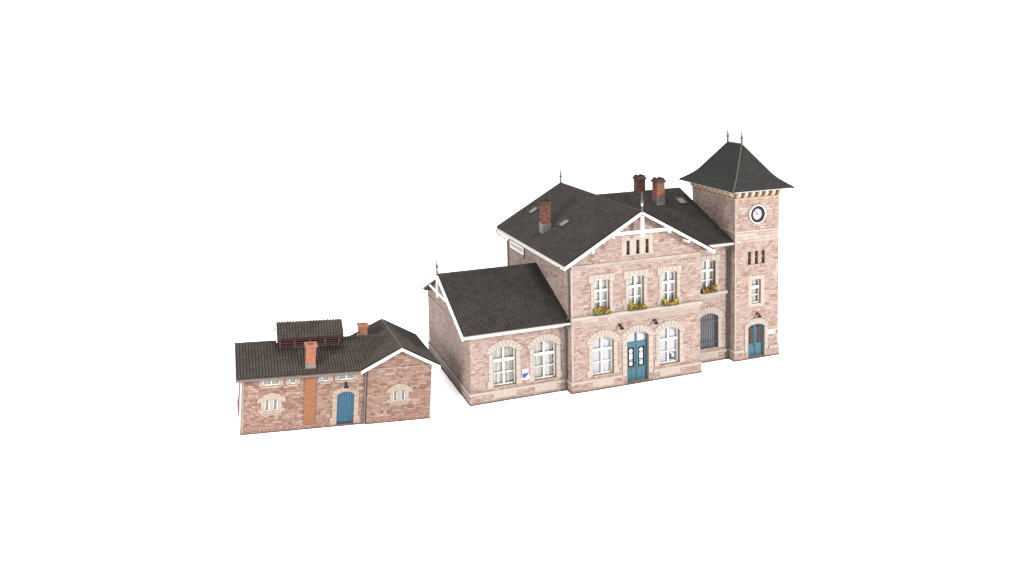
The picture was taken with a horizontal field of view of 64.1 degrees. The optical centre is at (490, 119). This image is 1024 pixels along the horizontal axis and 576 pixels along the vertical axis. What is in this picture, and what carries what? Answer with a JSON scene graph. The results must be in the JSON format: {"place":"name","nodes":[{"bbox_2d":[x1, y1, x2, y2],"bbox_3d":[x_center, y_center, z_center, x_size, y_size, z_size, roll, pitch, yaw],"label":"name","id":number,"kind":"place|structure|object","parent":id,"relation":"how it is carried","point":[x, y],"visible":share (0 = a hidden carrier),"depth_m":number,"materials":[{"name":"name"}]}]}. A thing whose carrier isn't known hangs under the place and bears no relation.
{"place":"outdoors","nodes":[
{"label":"outdoors","id":0,"kind":"place"},
{"bbox_2d":[0,60,1023,575],"bbox_3d":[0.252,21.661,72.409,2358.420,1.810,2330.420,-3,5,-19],"label":"ground","id":1,"kind":"structure","parent":0,"point":[166,246],"depth_m":82.75,"materials":[{"name":"white"}]},
{"bbox_2d":[232,318,440,435],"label":"outbuilding","id":2,"kind":"structure","parent":1,"relation":"on","point":[295,375],"depth_m":61.65,"materials":[{"name":"brown stone"}]},
{"bbox_2d":[261,380,281,388],"bbox_3d":[-15.942,19.215,59.554,1.440,0.530,0.265,2,2,-19],"label":"window","id":3,"kind":"structure","parent":2,"relation":"in","point":[276,382],"depth_m":59.58,"materials":[{"name":"white paint"}]},
{"bbox_2d":[257,393,285,414],"bbox_3d":[-15.961,20.642,59.638,2.040,1.550,0.235,2,2,-19],"label":"window","id":4,"kind":"structure","parent":2,"relation":"in","point":[266,401],"depth_m":59.55,"materials":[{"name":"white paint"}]},
{"bbox_2d":[273,399,277,410],"bbox_3d":[-15.719,20.812,59.796,0.370,0.880,0.105,2,2,-19],"label":"window","id":5,"kind":"structure","parent":2,"relation":"in","point":[275,402],"depth_m":59.80,"materials":[{"name":"white paint"}]},
{"bbox_2d":[287,379,297,386],"bbox_3d":[-14.507,19.256,60.053,0.760,0.530,0.265,2,2,-19],"label":"window","id":6,"kind":"structure","parent":2,"relation":"in","point":[291,381],"depth_m":60.05,"materials":[{"name":"white paint"}]},
{"bbox_2d":[320,376,330,383],"bbox_3d":[-12.250,19.323,60.835,0.820,0.530,0.265,2,2,-19],"label":"window","id":7,"kind":"structure","parent":2,"relation":"in","point":[323,378],"depth_m":60.83,"materials":[{"name":"white paint"}]},
{"bbox_2d":[330,386,359,425],"bbox_3d":[-10.882,21.411,61.386,2.240,2.925,0.300,2,2,-19],"label":"door","id":8,"kind":"structure","parent":2,"relation":"in","point":[343,403],"depth_m":61.40,"materials":[{"name":"blue paint"}]},
{"bbox_2d":[337,375,355,382],"bbox_3d":[-10.805,19.366,61.335,1.440,0.530,0.265,2,2,-19],"label":"window","id":9,"kind":"structure","parent":2,"relation":"in","point":[343,377],"depth_m":61.35,"materials":[{"name":"white paint"}]},
{"bbox_2d":[386,383,411,404],"bbox_3d":[-6.977,20.913,62.593,2.040,1.550,0.235,2,2,-19],"label":"window","id":10,"kind":"structure","parent":2,"relation":"in","point":[396,389],"depth_m":62.50,"materials":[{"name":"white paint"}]},
{"bbox_2d":[401,390,404,400],"bbox_3d":[-6.717,21.103,62.760,0.370,0.880,0.105,2,2,-19],"label":"window","id":11,"kind":"structure","parent":2,"relation":"in","point":[402,391],"depth_m":62.78,"materials":[{"name":"white paint"}]},
{"bbox_2d":[0,0,1023,83],"label":"sky","id":12,"kind":"structure","parent":0,"point":[42,41],"materials":[{"name":"white"}]},
{"bbox_2d":[417,129,795,406],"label":"station building","id":13,"kind":"structure","parent":0,"point":[494,332],"depth_m":68.86,"materials":[{"name":"brick"}]},
{"bbox_2d":[487,340,522,388],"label":"window","id":14,"kind":"structure","parent":13,"relation":"in","point":[504,361],"depth_m":65.36,"materials":[{"name":"white glass"}]},
{"bbox_2d":[510,240,524,258],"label":"station sign","id":15,"kind":"object","parent":13,"relation":"attached to","point":[517,248],"visible":1,"depth_m":76.43,"materials":[{"name":"white ceramic"}]},
{"bbox_2d":[522,369,528,379],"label":"poster sign","id":16,"kind":"object","parent":13,"relation":"attached to","point":[525,373],"visible":1,"depth_m":65.63,"materials":[{"name":"white paper"}]},
{"bbox_2d":[528,334,561,381],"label":"window","id":17,"kind":"structure","parent":13,"relation":"in","point":[545,354],"depth_m":66.50,"materials":[{"name":"white glass"}]},
{"bbox_2d":[589,273,614,314],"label":"window","id":18,"kind":"structure","parent":13,"relation":"in","point":[601,287],"depth_m":66.70,"materials":[{"name":"white glass"}]},
{"bbox_2d":[593,306,611,315],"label":"flower box","id":19,"kind":"object","parent":13,"relation":"attached to","point":[599,311],"visible":1,"depth_m":66.15,"materials":[{"name":"yellow plant"}]},
{"bbox_2d":[587,330,618,376],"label":"window","id":20,"kind":"structure","parent":13,"relation":"in","point":[603,351],"depth_m":67.17,"materials":[{"name":"white glass"}]},
{"bbox_2d":[625,241,630,255],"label":"slit window","id":21,"kind":"structure","parent":13,"relation":"in","point":[627,242],"depth_m":67.13,"materials":[{"name":"black glass"}]},
{"bbox_2d":[624,269,648,310],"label":"window","id":22,"kind":"structure","parent":13,"relation":"in","point":[636,285],"depth_m":67.73,"materials":[{"name":"white glass"}]},
{"bbox_2d":[621,233,652,256],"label":"window frame","id":23,"kind":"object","parent":13,"relation":"in","point":[637,243],"depth_m":67.15,"materials":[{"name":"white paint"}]},
{"bbox_2d":[628,302,647,310],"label":"flower box","id":24,"kind":"object","parent":13,"relation":"attached to","point":[634,306],"visible":1,"depth_m":67.19,"materials":[{"name":"yellow plant"}]},
{"bbox_2d":[622,325,653,383],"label":"entrance door","id":25,"kind":"structure","parent":13,"relation":"in","point":[638,344],"depth_m":68.20,"materials":[{"name":"blue paint"}]},
{"bbox_2d":[644,239,649,253],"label":"slit window","id":26,"kind":"structure","parent":13,"relation":"in","point":[646,240],"depth_m":67.70,"materials":[{"name":"black glass"}]},
{"bbox_2d":[654,320,684,365],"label":"window","id":27,"kind":"structure","parent":13,"relation":"in","point":[669,339],"depth_m":69.18,"materials":[{"name":"white glass"}]},
{"bbox_2d":[658,265,681,305],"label":"window","id":28,"kind":"structure","parent":13,"relation":"in","point":[669,289],"depth_m":68.73,"materials":[{"name":"white glass"}]},
{"bbox_2d":[661,297,680,306],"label":"flower box","id":29,"kind":"object","parent":13,"relation":"attached to","point":[676,301],"visible":1,"depth_m":68.22,"materials":[{"name":"yellow plant"}]},
{"bbox_2d":[670,352,674,358],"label":"window notice","id":30,"kind":"object","parent":13,"relation":"attached to","point":[672,355],"depth_m":69.42,"materials":[{"name":"white paper"}]},
{"bbox_2d":[701,284,717,293],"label":"flower box","id":31,"kind":"object","parent":13,"relation":"attached to","point":[709,290],"visible":1,"depth_m":71.59,"materials":[{"name":"yellow plant"}]},
{"bbox_2d":[700,254,719,292],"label":"window","id":32,"kind":"structure","parent":13,"relation":"in","point":[709,265],"depth_m":72.08,"materials":[{"name":"white glass"}]},
{"bbox_2d":[700,307,722,349],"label":"barred window","id":33,"kind":"structure","parent":13,"relation":"in","point":[710,325],"depth_m":72.47,"materials":[{"name":"grey metal"}]},
{"bbox_2d":[747,251,751,266],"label":"slit window","id":34,"kind":"structure","parent":13,"relation":"in","point":[749,253],"depth_m":72.31,"materials":[{"name":"black glass"}]},
{"bbox_2d":[748,275,764,306],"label":"window","id":35,"kind":"structure","parent":13,"relation":"in","point":[755,283],"depth_m":72.74,"materials":[{"name":"white paint"}]},
{"bbox_2d":[754,251,758,265],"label":"slit window","id":36,"kind":"structure","parent":13,"relation":"in","point":[756,252],"depth_m":72.58,"materials":[{"name":"black glass"}]},
{"bbox_2d":[745,318,767,358],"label":"tower door","id":37,"kind":"structure","parent":13,"relation":"in","point":[755,340],"depth_m":73.16,"materials":[{"name":"blue paint"}]},
{"bbox_2d":[761,250,765,264],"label":"slit window","id":38,"kind":"structure","parent":13,"relation":"in","point":[762,251],"depth_m":72.68,"materials":[{"name":"black glass"}]}
]}

